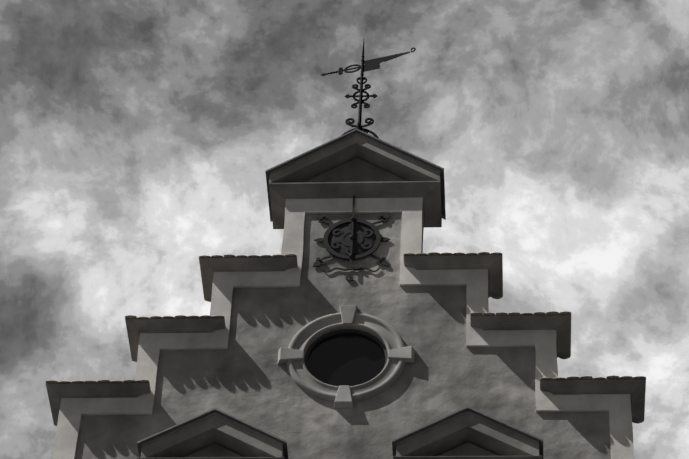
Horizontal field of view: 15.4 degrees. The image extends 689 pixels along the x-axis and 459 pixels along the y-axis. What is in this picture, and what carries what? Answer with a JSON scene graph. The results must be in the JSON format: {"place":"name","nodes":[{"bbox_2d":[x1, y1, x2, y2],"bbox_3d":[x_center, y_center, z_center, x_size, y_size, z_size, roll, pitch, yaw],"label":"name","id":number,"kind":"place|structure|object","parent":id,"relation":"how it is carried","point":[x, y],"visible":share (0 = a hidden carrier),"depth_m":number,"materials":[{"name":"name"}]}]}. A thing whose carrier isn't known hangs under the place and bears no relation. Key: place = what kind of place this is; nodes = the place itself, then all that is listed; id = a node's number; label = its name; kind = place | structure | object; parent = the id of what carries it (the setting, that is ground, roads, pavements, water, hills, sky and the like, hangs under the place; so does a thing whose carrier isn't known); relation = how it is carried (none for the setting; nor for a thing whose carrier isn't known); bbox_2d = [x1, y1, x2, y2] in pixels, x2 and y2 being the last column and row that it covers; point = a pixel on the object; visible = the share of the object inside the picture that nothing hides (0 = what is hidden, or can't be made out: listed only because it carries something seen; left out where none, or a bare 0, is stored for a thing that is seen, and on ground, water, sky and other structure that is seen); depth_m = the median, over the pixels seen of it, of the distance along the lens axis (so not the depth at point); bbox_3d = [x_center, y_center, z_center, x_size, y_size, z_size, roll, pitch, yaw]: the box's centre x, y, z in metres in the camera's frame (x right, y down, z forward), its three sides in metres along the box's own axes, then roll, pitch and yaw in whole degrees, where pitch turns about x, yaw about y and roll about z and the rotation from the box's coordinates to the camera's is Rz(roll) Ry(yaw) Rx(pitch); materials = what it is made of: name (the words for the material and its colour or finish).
{"place":"outdoors","nodes":[
{"label":"outdoors","id":0,"kind":"place"},
{"bbox_2d":[0,0,688,458],"label":"sky","id":1,"kind":"structure","parent":0,"point":[139,139],"materials":[{"name":"grey"}]},
{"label":"house","id":2,"kind":"structure","parent":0},
{"bbox_2d":[75,205,631,458],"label":"gable wall","id":3,"kind":"structure","parent":2,"relation":"on","point":[245,377],"depth_m":27.46,"materials":[{"name":"paint"}]},
{"bbox_2d":[45,380,150,425],"bbox_3d":[-2.632,1.890,27.594,1.125,0.108,0.783,-1,-46,4],"label":"coping","id":4,"kind":"object","parent":3,"relation":"attached to","point":[57,391],"visible":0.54,"depth_m":27.41,"materials":[{"name":"stone"}]},
{"bbox_2d":[125,315,225,361],"bbox_3d":[-1.846,1.220,28.220,1.100,0.107,0.787,-1,-46,4],"label":"coping","id":5,"kind":"object","parent":3,"relation":"attached to","point":[135,326],"visible":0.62,"depth_m":28.04,"materials":[{"name":"stone"}]},
{"bbox_2d":[137,408,288,458],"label":"pediment window","id":6,"kind":"structure","parent":3,"relation":"attached to","point":[214,433],"depth_m":26.67,"materials":[{"name":"grey stone"}]},
{"bbox_2d":[199,254,297,301],"bbox_3d":[-1.068,0.561,28.843,1.105,0.103,0.778,-1,-46,4],"label":"coping","id":7,"kind":"object","parent":3,"relation":"attached to","point":[210,266],"visible":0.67,"depth_m":28.66,"materials":[{"name":"stone"}]},
{"bbox_2d":[52,197,633,458],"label":"plaster band","id":8,"kind":"object","parent":3,"relation":"attached to","point":[617,407],"visible":0.96,"depth_m":27.94,"materials":[{"name":"grey paint"}]},
{"bbox_2d":[286,312,405,401],"bbox_3d":[0.020,1.402,27.728,1.310,1.310,0.150,-1,-46,4],"label":"window surround","id":9,"kind":"object","parent":3,"relation":"attached to","point":[384,379],"visible":0.85,"depth_m":27.61,"materials":[{"name":"grey stone"}]},
{"bbox_2d":[277,305,414,407],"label":"keystones","id":10,"kind":"object","parent":9,"relation":"attached to","point":[343,398],"visible":0.96,"depth_m":27.66,"materials":[{"name":"grey stone"}]},
{"bbox_2d":[305,329,387,375],"bbox_3d":[0.021,1.421,27.747,0.940,0.940,0.034,-1,-46,4],"label":"window reveal","id":11,"kind":"object","parent":9,"relation":"in","point":[340,331],"visible":0.56,"depth_m":27.97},
{"bbox_2d":[308,333,384,385],"bbox_3d":[0.022,1.434,27.759,0.940,0.940,0.001,-1,-46,4],"label":"oval window","id":12,"kind":"structure","parent":11,"relation":"in","point":[351,359],"depth_m":27.77,"materials":[{"name":"black glass"}]},
{"bbox_2d":[313,195,390,280],"bbox_3d":[0.086,0.091,28.983,0.862,1.348,0.094,-1,-46,4],"label":"iron wall anchor","id":13,"kind":"object","parent":3,"relation":"attached to","point":[352,238],"visible":0.98,"depth_m":28.95,"materials":[{"name":"grey metal"}]},
{"bbox_2d":[265,129,445,228],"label":"pediment","id":14,"kind":"structure","parent":3,"relation":"on","point":[357,163],"depth_m":29.76,"materials":[{"name":"grey stone"}]},
{"bbox_2d":[321,40,415,137],"bbox_3d":[0.251,-1.609,30.993,1.138,2.290,0.491,-28,-53,27],"label":"weather vane","id":15,"kind":"object","parent":14,"relation":"on","point":[369,65],"visible":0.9,"depth_m":31.20,"materials":[{"name":"black metal"}]},
{"bbox_2d":[403,252,502,298],"bbox_3d":[1.223,0.534,28.697,1.106,0.107,0.778,-1,-46,4],"label":"coping","id":16,"kind":"object","parent":3,"relation":"attached to","point":[492,263],"visible":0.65,"depth_m":28.52,"materials":[{"name":"stone"}]},
{"bbox_2d":[392,406,542,458],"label":"pediment window","id":17,"kind":"structure","parent":3,"relation":"attached to","point":[467,432],"depth_m":26.50,"materials":[{"name":"grey stone"}]},
{"bbox_2d":[470,311,570,358],"bbox_3d":[1.929,1.178,27.976,1.100,0.104,0.787,-1,-46,4],"label":"coping","id":18,"kind":"object","parent":3,"relation":"attached to","point":[559,323],"visible":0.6,"depth_m":27.80,"materials":[{"name":"stone"}]},
{"bbox_2d":[540,375,645,423],"bbox_3d":[2.643,1.831,27.253,1.122,0.107,0.788,-1,-46,4],"label":"coping","id":19,"kind":"object","parent":3,"relation":"attached to","point":[634,388],"visible":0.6,"depth_m":27.07,"materials":[{"name":"stone"}]}
]}

